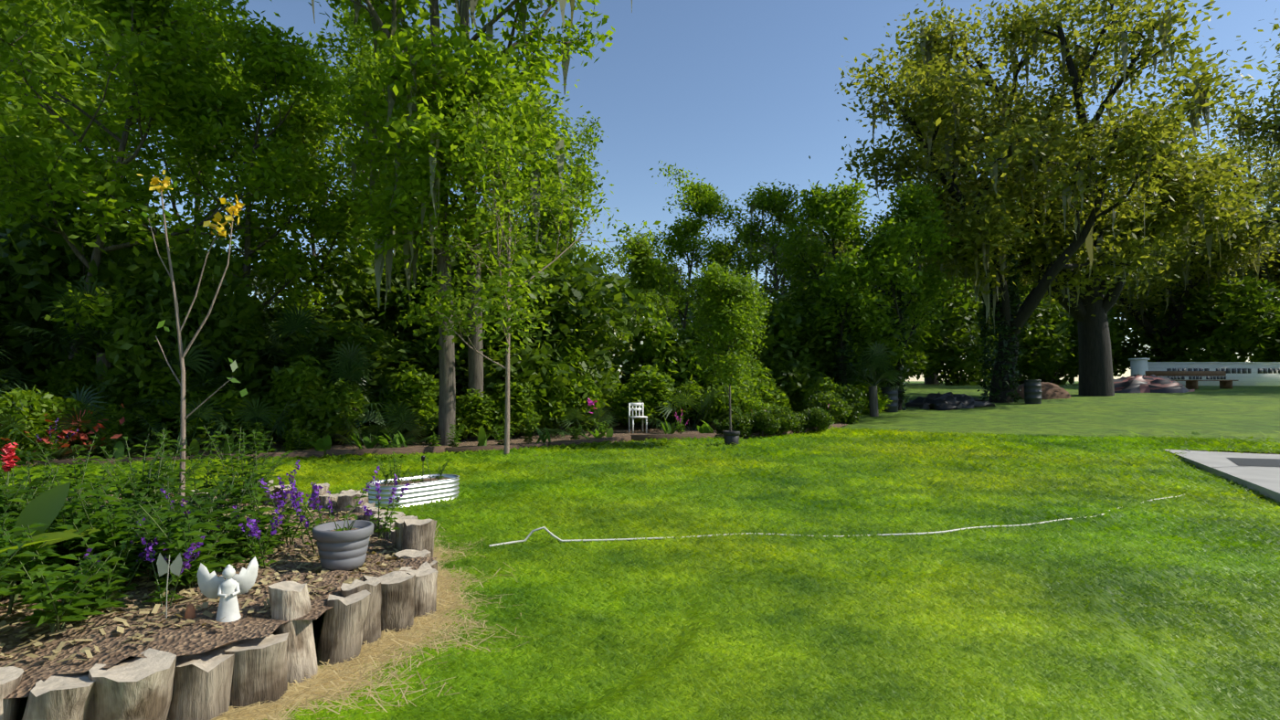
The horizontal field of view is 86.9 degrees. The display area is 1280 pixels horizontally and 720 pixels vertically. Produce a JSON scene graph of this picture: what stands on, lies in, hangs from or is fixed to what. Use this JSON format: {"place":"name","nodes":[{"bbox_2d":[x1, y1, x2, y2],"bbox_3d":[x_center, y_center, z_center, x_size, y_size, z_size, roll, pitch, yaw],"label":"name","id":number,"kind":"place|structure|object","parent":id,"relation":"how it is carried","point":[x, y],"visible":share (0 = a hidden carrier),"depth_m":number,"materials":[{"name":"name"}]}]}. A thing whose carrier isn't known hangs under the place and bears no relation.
{"place":"outdoors","nodes":[
{"label":"outdoors","id":0,"kind":"place"},
{"bbox_2d":[0,380,1279,719],"bbox_3d":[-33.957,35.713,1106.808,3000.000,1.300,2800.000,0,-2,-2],"label":"lawn","id":1,"kind":"structure","parent":0,"point":[1211,412],"depth_m":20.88,"materials":[{"name":"green plant"}]},
{"bbox_2d":[0,299,91,391],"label":"shrub","id":2,"kind":"object","parent":1,"relation":"on","point":[39,375],"visible":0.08,"depth_m":16.61,"materials":[{"name":"green plant"}]},
{"bbox_2d":[0,384,95,460],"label":"shrub","id":3,"kind":"object","parent":1,"relation":"on","point":[46,404],"visible":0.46,"depth_m":13.32,"materials":[{"name":"green plant"}]},
{"bbox_2d":[0,0,118,142],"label":"tree","id":4,"kind":"object","parent":1,"relation":"on","point":[12,24],"visible":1,"depth_m":12.53,"materials":[{"name":"green plant"}]},
{"bbox_2d":[0,0,129,257],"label":"tree","id":5,"kind":"object","parent":1,"relation":"on","point":[41,122],"visible":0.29,"depth_m":21.33,"materials":[{"name":"green plant"}]},
{"bbox_2d":[0,381,154,464],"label":"shrub","id":6,"kind":"object","parent":1,"relation":"on","point":[60,452],"visible":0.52,"depth_m":13.23,"materials":[{"name":"green plant"}]},
{"bbox_2d":[0,152,167,390],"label":"tree","id":7,"kind":"object","parent":1,"relation":"on","point":[37,269],"visible":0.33,"depth_m":17.10,"materials":[{"name":"green plant"}]},
{"bbox_2d":[43,348,139,434],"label":"shrub","id":8,"kind":"object","parent":1,"relation":"on","point":[79,369],"visible":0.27,"depth_m":15.63,"materials":[{"name":"green plant"}]},
{"bbox_2d":[62,403,133,454],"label":"shrub","id":9,"kind":"object","parent":1,"relation":"on","point":[119,428],"visible":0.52,"depth_m":14.20,"materials":[{"name":"green plant"}]},
{"bbox_2d":[21,2,266,283],"bbox_3d":[-21.989,-6.758,29.732,12.643,18.536,10.376,-1,-2,26],"label":"tree","id":10,"kind":"object","parent":1,"relation":"on","point":[208,202],"depth_m":28.89,"materials":[{"name":"green plant"}]},
{"bbox_2d":[0,0,326,380],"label":"tree","id":11,"kind":"object","parent":1,"relation":"on","point":[143,26],"visible":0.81,"depth_m":16.55,"materials":[{"name":"green plant"}]},
{"bbox_2d":[65,231,268,444],"bbox_3d":[-11.475,-0.388,16.596,4.632,5.349,3.637,-1,-2,38],"label":"shrub","id":12,"kind":"object","parent":1,"relation":"on","point":[150,285],"visible":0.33,"depth_m":15.86,"materials":[{"name":"green plant"}]},
{"bbox_2d":[126,396,231,455],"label":"palm","id":13,"kind":"object","parent":1,"relation":"on","point":[194,416],"visible":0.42,"depth_m":14.42,"materials":[{"name":"green plant"}]},
{"bbox_2d":[115,358,253,447],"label":"shrub","id":14,"kind":"object","parent":1,"relation":"on","point":[151,412],"visible":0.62,"depth_m":15.01,"materials":[{"name":"green plant"}]},
{"bbox_2d":[49,0,348,296],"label":"tree","id":15,"kind":"object","parent":1,"relation":"on","point":[224,55],"visible":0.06,"depth_m":22.90,"materials":[{"name":"green plant"}]},
{"bbox_2d":[37,0,360,433],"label":"tree","id":16,"kind":"object","parent":1,"relation":"on","point":[272,64],"visible":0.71,"depth_m":18.01,"materials":[{"name":"green plant"}]},
{"bbox_2d":[0,489,436,698],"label":"mulch","id":17,"kind":"object","parent":1,"relation":"on","point":[113,636],"visible":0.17,"depth_m":3.47,"materials":[{"name":"wood"}]},
{"bbox_2d":[136,169,248,503],"bbox_3d":[-3.515,-0.025,5.302,0.848,2.942,0.277,0,-2,-11],"label":"flowering sapling","id":18,"kind":"object","parent":17,"relation":"on","point":[232,210],"visible":1,"depth_m":5.32,"materials":[{"name":"brown plant"}]},
{"bbox_2d":[0,425,409,632],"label":"bed plants","id":19,"kind":"object","parent":17,"relation":"on","point":[52,532],"visible":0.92,"depth_m":4.18,"materials":[{"name":"green plant"}]},
{"bbox_2d":[197,555,258,622],"bbox_3d":[-2.114,1.189,3.469,0.274,0.300,0.135,1,-2,-33],"label":"angel statue","id":20,"kind":"object","parent":17,"relation":"on","point":[228,588],"visible":0.98,"depth_m":3.45,"materials":[{"name":"stone"}]},
{"bbox_2d":[312,519,373,571],"bbox_3d":[-1.988,1.247,4.529,0.382,0.270,0.382,0,-2,-2],"label":"grey pot","id":21,"kind":"object","parent":17,"relation":"on","point":[343,550],"visible":1,"depth_m":4.41,"materials":[{"name":"plastic"}]},
{"bbox_2d":[0,479,438,719],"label":"log border","id":22,"kind":"object","parent":1,"relation":"on","point":[155,684],"visible":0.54,"depth_m":3.24,"materials":[{"name":"brown wood"}]},
{"bbox_2d":[155,297,286,442],"bbox_3d":[-10.532,0.248,17.429,3.020,4.064,3.782,0,-2,5],"label":"shrub","id":23,"kind":"object","parent":1,"relation":"on","point":[254,334],"visible":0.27,"depth_m":16.40,"materials":[{"name":"green plant"}]},
{"bbox_2d":[187,393,306,454],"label":"palmetto palm","id":24,"kind":"object","parent":1,"relation":"on","point":[247,416],"visible":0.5,"depth_m":14.64,"materials":[{"name":"green plant"}]},
{"bbox_2d":[233,347,350,442],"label":"shrub","id":25,"kind":"object","parent":1,"relation":"on","point":[267,363],"visible":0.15,"depth_m":16.92,"materials":[{"name":"green plant"}]},
{"bbox_2d":[184,91,402,338],"bbox_3d":[-10.412,-3.224,20.448,6.612,10.965,4.911,0,-2,-10],"label":"tree","id":26,"kind":"object","parent":1,"relation":"on","point":[300,124],"visible":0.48,"depth_m":19.94,"materials":[{"name":"green plant"}]},
{"bbox_2d":[243,301,360,370],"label":"palm","id":27,"kind":"object","parent":1,"relation":"on","point":[299,320],"visible":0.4,"depth_m":17.01,"materials":[{"name":"green plant"}]},
{"bbox_2d":[265,354,370,442],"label":"shrub","id":28,"kind":"object","parent":1,"relation":"on","point":[307,383],"visible":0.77,"depth_m":15.81,"materials":[{"name":"green plant"}]},
{"bbox_2d":[275,317,400,438],"bbox_3d":[-8.060,0.521,18.687,3.687,3.557,4.347,0,-2,-2],"label":"shrub","id":29,"kind":"object","parent":1,"relation":"on","point":[357,329],"visible":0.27,"depth_m":17.34,"materials":[{"name":"green plant"}]},
{"bbox_2d":[298,339,406,444],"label":"palm","id":30,"kind":"object","parent":1,"relation":"on","point":[343,370],"visible":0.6,"depth_m":16.45,"materials":[{"name":"green plant"}]},
{"bbox_2d":[273,48,453,318],"bbox_3d":[-10.013,-5.021,26.633,8.374,14.708,7.010,1,-2,-33],"label":"tree","id":31,"kind":"object","parent":1,"relation":"on","point":[364,68],"visible":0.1,"depth_m":25.26,"materials":[{"name":"green plant"}]},
{"bbox_2d":[295,241,455,349],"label":"tree","id":32,"kind":"object","parent":1,"relation":"on","point":[392,296],"visible":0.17,"depth_m":21.12,"materials":[{"name":"green plant"}]},
{"bbox_2d":[331,405,424,448],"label":"fern","id":33,"kind":"object","parent":1,"relation":"on","point":[354,431],"visible":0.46,"depth_m":15.49,"materials":[{"name":"green plant"}]},
{"bbox_2d":[321,299,435,351],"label":"shrub","id":34,"kind":"object","parent":1,"relation":"on","point":[351,315],"visible":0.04,"depth_m":21.17,"materials":[{"name":"green plant"}]},
{"bbox_2d":[359,401,438,444],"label":"palm","id":35,"kind":"object","parent":1,"relation":"on","point":[402,417],"visible":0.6,"depth_m":15.72,"materials":[{"name":"green plant"}]},
{"bbox_2d":[362,362,439,440],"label":"shrub","id":36,"kind":"object","parent":1,"relation":"on","point":[421,393],"visible":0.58,"depth_m":16.89,"materials":[{"name":"green plant"}]},
{"bbox_2d":[308,0,502,269],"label":"tree","id":37,"kind":"object","parent":1,"relation":"on","point":[354,45],"visible":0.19,"depth_m":29.81,"materials":[{"name":"green plant"}]},
{"bbox_2d":[348,332,468,435],"bbox_3d":[-6.304,0.774,19.378,4.778,3.027,4.038,1,-2,-36],"label":"shrub","id":38,"kind":"object","parent":1,"relation":"on","point":[404,354],"visible":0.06,"depth_m":18.60,"materials":[{"name":"green plant"}]},
{"bbox_2d":[365,474,459,508],"bbox_3d":[-2.978,1.725,8.916,1.066,0.290,1.108,0,-2,-2],"label":"raised garden bed","id":39,"kind":"object","parent":1,"relation":"on","point":[446,487],"visible":0.71,"depth_m":8.71,"materials":[{"name":"silver metal"}]},
{"bbox_2d":[373,451,452,486],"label":"plants","id":40,"kind":"object","parent":39,"relation":"in","point":[438,477],"visible":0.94,"depth_m":8.89,"materials":[{"name":"green plant"}]},
{"bbox_2d":[0,263,829,465],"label":"border plants","id":41,"kind":"object","parent":1,"relation":"on","point":[324,443],"visible":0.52,"depth_m":14.30,"materials":[{"name":"green plant"}]},
{"bbox_2d":[6,275,163,406],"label":"sabal palm","id":42,"kind":"object","parent":41,"relation":"on","point":[58,343],"visible":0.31,"depth_m":15.30,"materials":[{"name":"green plant"}]},
{"bbox_2d":[116,326,248,447],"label":"sabal palm","id":43,"kind":"object","parent":41,"relation":"on","point":[195,363],"visible":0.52,"depth_m":15.35,"materials":[{"name":"green plant"}]},
{"bbox_2d":[696,376,763,424],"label":"shrub","id":44,"kind":"object","parent":41,"relation":"on","point":[740,396],"visible":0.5,"depth_m":19.70,"materials":[{"name":"green plant"}]},
{"bbox_2d":[0,420,848,466],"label":"garden edging","id":45,"kind":"object","parent":1,"relation":"on","point":[620,432],"visible":0.42,"depth_m":16.15,"materials":[{"name":"brown soil"}]},
{"bbox_2d":[376,219,518,373],"bbox_3d":[-6.439,-1.070,22.591,6.732,6.968,4.129,-1,-2,40],"label":"shrub","id":46,"kind":"object","parent":1,"relation":"on","point":[458,266],"depth_m":21.78,"materials":[{"name":"green plant"}]},
{"bbox_2d":[304,0,600,440],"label":"tall tree","id":47,"kind":"object","parent":1,"relation":"on","point":[396,79],"visible":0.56,"depth_m":15.87,"materials":[{"name":"green plant"}]},
{"bbox_2d":[300,0,632,445],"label":"tall tree","id":48,"kind":"object","parent":1,"relation":"on","point":[422,137],"visible":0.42,"depth_m":16.19,"materials":[{"name":"green plant"}]},
{"bbox_2d":[435,388,500,440],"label":"shrub","id":49,"kind":"object","parent":1,"relation":"on","point":[469,417],"visible":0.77,"depth_m":17.14,"materials":[{"name":"green plant"}]},
{"bbox_2d":[410,329,541,414],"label":"shrub","id":50,"kind":"object","parent":1,"relation":"on","point":[460,390],"visible":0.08,"depth_m":18.93,"materials":[{"name":"green plant"}]},
{"bbox_2d":[480,374,541,437],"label":"shrub","id":51,"kind":"object","parent":1,"relation":"on","point":[522,402],"visible":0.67,"depth_m":17.59,"materials":[{"name":"green plant"}]},
{"bbox_2d":[370,53,665,454],"bbox_3d":[-2.932,-2.410,15.610,5.184,9.067,6.934,-1,-2,37],"label":"slender tree","id":52,"kind":"object","parent":1,"relation":"on","point":[495,204],"visible":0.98,"depth_m":14.61,"materials":[{"name":"green plant"}]},
{"bbox_2d":[435,236,613,359],"bbox_3d":[-4.138,-0.970,23.904,6.496,6.678,5.207,-1,-2,27],"label":"shrub","id":53,"kind":"object","parent":1,"relation":"on","point":[552,246],"visible":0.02,"depth_m":23.27,"materials":[{"name":"green plant"}]},
{"bbox_2d":[456,92,607,262],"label":"tree","id":54,"kind":"object","parent":1,"relation":"on","point":[586,133],"visible":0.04,"depth_m":34.91,"materials":[{"name":"green plant"}]},
{"bbox_2d":[518,356,571,433],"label":"shrub","id":55,"kind":"object","parent":1,"relation":"on","point":[536,367],"visible":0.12,"depth_m":18.54,"materials":[{"name":"green plant"}]},
{"bbox_2d":[480,148,613,299],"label":"tree","id":56,"kind":"object","parent":1,"relation":"on","point":[585,182],"visible":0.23,"depth_m":26.60,"materials":[{"name":"green plant"}]},
{"bbox_2d":[451,244,645,433],"bbox_3d":[-2.797,-0.516,20.312,6.060,5.692,4.580,1,-2,-30],"label":"shrub","id":57,"kind":"object","parent":1,"relation":"on","point":[565,320],"visible":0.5,"depth_m":19.61,"materials":[{"name":"green plant"}]},
{"bbox_2d":[518,342,607,433],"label":"shrub","id":58,"kind":"object","parent":1,"relation":"on","point":[580,396],"visible":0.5,"depth_m":18.89,"materials":[{"name":"green plant"}]},
{"bbox_2d":[534,405,620,437],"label":"plant","id":59,"kind":"object","parent":1,"relation":"on","point":[602,418],"visible":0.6,"depth_m":18.12,"materials":[{"name":"green plant"}]},
{"bbox_2d":[609,364,676,427],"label":"shrub","id":60,"kind":"object","parent":1,"relation":"on","point":[650,388],"visible":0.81,"depth_m":20.05,"materials":[{"name":"green plant"}]},
{"bbox_2d":[597,227,696,359],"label":"tree","id":61,"kind":"object","parent":1,"relation":"on","point":[633,269],"visible":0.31,"depth_m":28.78,"materials":[{"name":"green plant"}]},
{"bbox_2d":[614,288,684,366],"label":"tree","id":62,"kind":"object","parent":1,"relation":"on","point":[650,298],"visible":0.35,"depth_m":23.71,"materials":[{"name":"green plant"}]},
{"bbox_2d":[619,302,720,418],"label":"shrub","id":63,"kind":"object","parent":1,"relation":"on","point":[650,350],"visible":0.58,"depth_m":22.28,"materials":[{"name":"green plant"}]},
{"bbox_2d":[635,386,726,430],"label":"plant","id":64,"kind":"object","parent":1,"relation":"on","point":[685,399],"visible":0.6,"depth_m":19.27,"materials":[{"name":"green plant"}]},
{"bbox_2d":[619,160,748,333],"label":"tree","id":65,"kind":"object","parent":1,"relation":"on","point":[709,202],"visible":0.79,"depth_m":30.55,"materials":[{"name":"green plant"}]},
{"bbox_2d":[659,380,712,425],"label":"shrub","id":66,"kind":"object","parent":1,"relation":"on","point":[695,390],"visible":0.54,"depth_m":20.71,"materials":[{"name":"green plant"}]},
{"bbox_2d":[660,323,770,392],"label":"shrub","id":67,"kind":"object","parent":1,"relation":"on","point":[680,337],"visible":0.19,"depth_m":22.60,"materials":[{"name":"green plant"}]},
{"bbox_2d":[677,236,774,338],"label":"tree","id":68,"kind":"object","parent":1,"relation":"on","point":[726,254],"visible":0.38,"depth_m":29.79,"materials":[{"name":"green plant"}]},
{"bbox_2d":[722,430,740,445],"bbox_3d":[2.186,1.877,16.129,0.412,0.360,0.412,0,-2,-2],"label":"plant pot","id":69,"kind":"object","parent":1,"relation":"on","point":[731,437],"visible":0.75,"depth_m":15.98,"materials":[{"name":"plastic"}]},
{"bbox_2d":[682,250,781,431],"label":"tree","id":70,"kind":"object","parent":69,"relation":"on","point":[734,319],"visible":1,"depth_m":16.10,"materials":[{"name":"green plant"}]},
{"bbox_2d":[728,359,791,407],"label":"shrub","id":71,"kind":"object","parent":1,"relation":"on","point":[765,390],"visible":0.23,"depth_m":21.25,"materials":[{"name":"green plant"}]},
{"bbox_2d":[697,179,825,316],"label":"tree","id":72,"kind":"object","parent":1,"relation":"on","point":[777,203],"visible":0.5,"depth_m":32.80,"materials":[{"name":"green plant"}]},
{"bbox_2d":[743,409,781,436],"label":"hedge shrub","id":73,"kind":"object","parent":1,"relation":"on","point":[764,420],"visible":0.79,"depth_m":17.80,"materials":[{"name":"green plant"}]},
{"bbox_2d":[765,404,800,434],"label":"hedge shrub","id":74,"kind":"object","parent":1,"relation":"on","point":[788,417],"visible":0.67,"depth_m":18.13,"materials":[{"name":"green plant"}]},
{"bbox_2d":[736,293,839,410],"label":"shrub","id":75,"kind":"object","parent":1,"relation":"on","point":[785,345],"visible":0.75,"depth_m":23.26,"materials":[{"name":"green plant"}]},
{"bbox_2d":[798,406,834,432],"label":"hedge shrub","id":76,"kind":"object","parent":1,"relation":"on","point":[818,418],"visible":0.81,"depth_m":18.60,"materials":[{"name":"green plant"}]},
{"bbox_2d":[806,390,852,424],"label":"round shrub","id":77,"kind":"object","parent":1,"relation":"on","point":[837,407],"visible":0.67,"depth_m":20.05,"materials":[{"name":"green plant"}]},
{"bbox_2d":[755,292,909,386],"bbox_3d":[6.859,-0.346,25.675,6.311,4.883,4.197,-1,-2,21],"label":"shrub","id":78,"kind":"object","parent":1,"relation":"on","point":[816,341],"visible":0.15,"depth_m":24.30,"materials":[{"name":"green plant"}]},
{"bbox_2d":[811,383,867,423],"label":"round shrub","id":79,"kind":"object","parent":1,"relation":"on","point":[853,396],"visible":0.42,"depth_m":21.04,"materials":[{"name":"green plant"}]},
{"bbox_2d":[767,170,912,412],"bbox_3d":[7.126,-2.236,24.691,4.519,8.571,6.126,0,-2,-2],"label":"tree","id":80,"kind":"object","parent":1,"relation":"on","point":[833,206],"visible":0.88,"depth_m":23.58,"materials":[{"name":"green plant"}]},
{"bbox_2d":[488,448,1213,546],"bbox_3d":[5.576,1.784,9.291,14.996,0.164,2.286,1,-2,-31],"label":"garden hose","id":81,"kind":"object","parent":1,"relation":"on","point":[584,540],"visible":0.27,"depth_m":6.79,"materials":[{"name":"white rubber"}]},
{"bbox_2d":[838,339,909,416],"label":"palm","id":82,"kind":"object","parent":1,"relation":"on","point":[870,363],"visible":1,"depth_m":22.99,"materials":[{"name":"green plant"}]},
{"bbox_2d":[854,293,931,387],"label":"shrub","id":83,"kind":"object","parent":1,"relation":"on","point":[917,355],"visible":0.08,"depth_m":37.28,"materials":[{"name":"green plant"}]},
{"bbox_2d":[834,174,967,410],"bbox_3d":[9.292,-2.385,24.886,6.200,8.675,4.574,1,-2,-38],"label":"tree","id":84,"kind":"object","parent":1,"relation":"on","point":[915,220],"visible":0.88,"depth_m":24.51,"materials":[{"name":"green plant"}]},
{"bbox_2d":[893,316,944,385],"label":"shrub","id":85,"kind":"object","parent":1,"relation":"on","point":[931,363],"visible":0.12,"depth_m":43.76,"materials":[{"name":"green plant"}]},
{"bbox_2d":[821,204,1045,384],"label":"tree","id":86,"kind":"object","parent":1,"relation":"on","point":[930,380],"visible":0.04,"depth_m":57.09,"materials":[{"name":"green plant"}]},
{"bbox_2d":[904,391,995,410],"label":"black pots","id":87,"kind":"object","parent":1,"relation":"on","point":[946,401],"visible":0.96,"depth_m":25.31,"materials":[{"name":"black plastic"}]},
{"bbox_2d":[909,271,1000,385],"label":"shrub","id":88,"kind":"object","parent":1,"relation":"on","point":[957,333],"visible":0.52,"depth_m":44.26,"materials":[{"name":"green plant"}]},
{"bbox_2d":[966,293,1077,384],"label":"shrub","id":89,"kind":"object","parent":1,"relation":"on","point":[1034,361],"visible":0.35,"depth_m":47.15,"materials":[{"name":"green plant"}]},
{"bbox_2d":[808,0,1279,396],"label":"oak tree","id":90,"kind":"object","parent":1,"relation":"on","point":[944,118],"visible":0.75,"depth_m":26.91,"materials":[{"name":"green plant"}]},
{"bbox_2d":[998,274,1124,384],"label":"shrub","id":91,"kind":"object","parent":1,"relation":"on","point":[1071,367],"visible":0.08,"depth_m":51.38,"materials":[{"name":"green plant"}]},
{"bbox_2d":[891,77,1238,402],"bbox_3d":[15.273,-3.975,27.079,12.240,11.549,11.722,-1,-2,30],"label":"oak tree","id":92,"kind":"object","parent":1,"relation":"on","point":[978,250],"visible":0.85,"depth_m":25.07,"materials":[{"name":"green plant"}]},
{"bbox_2d":[1057,313,1139,378],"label":"shrub","id":93,"kind":"object","parent":1,"relation":"on","point":[1120,364],"visible":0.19,"depth_m":53.95,"materials":[{"name":"green plant"}]},
{"bbox_2d":[1113,374,1195,392],"bbox_3d":[22.766,1.142,31.348,5.024,0.980,2.343,0,-2,11],"label":"pile tarp","id":94,"kind":"object","parent":1,"relation":"on","point":[1143,384],"visible":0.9,"depth_m":30.46,"materials":[{"name":"grey plastic"}]},
{"bbox_2d":[1068,195,1279,361],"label":"tree","id":95,"kind":"object","parent":1,"relation":"on","point":[1195,267],"visible":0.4,"depth_m":49.33,"materials":[{"name":"green plant"}]},
{"bbox_2d":[1102,124,1279,361],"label":"tree","id":96,"kind":"object","parent":1,"relation":"on","point":[1257,153],"visible":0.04,"depth_m":59.63,"materials":[{"name":"green plant"}]},
{"bbox_2d":[1145,370,1238,389],"bbox_3d":[26.736,0.967,32.744,4.000,0.875,0.725,0,-2,-2],"label":"bench wood","id":97,"kind":"object","parent":1,"relation":"on","point":[1194,385],"visible":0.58,"depth_m":33.03,"materials":[{"name":"wood"}]},
{"bbox_2d":[1120,273,1279,369],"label":"shrub","id":98,"kind":"object","parent":1,"relation":"on","point":[1211,331],"visible":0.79,"depth_m":49.52,"materials":[{"name":"green plant"}]},
{"bbox_2d":[1128,358,1279,385],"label":"sign wall","id":99,"kind":"structure","parent":1,"relation":"on","point":[1255,373],"depth_m":40.86,"materials":[{"name":"grey paint"}]},
{"bbox_2d":[1199,0,1279,272],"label":"tree","id":100,"kind":"object","parent":1,"relation":"on","point":[1243,125],"visible":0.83,"depth_m":42.53,"materials":[{"name":"green plant"}]},
{"bbox_2d":[1250,310,1279,361],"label":"shrub","id":101,"kind":"object","parent":1,"relation":"on","point":[1272,354],"visible":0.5,"depth_m":49.40,"materials":[{"name":"green plant"}]},
{"bbox_2d":[8,0,1279,380],"label":"sky","id":102,"kind":"structure","parent":0,"point":[739,95],"materials":[{"name":"blue"}]},
{"bbox_2d":[1164,449,1279,501],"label":"slab pavement","id":103,"kind":"structure","parent":0,"point":[1260,471],"depth_m":11.51,"materials":[{"name":"concrete"}]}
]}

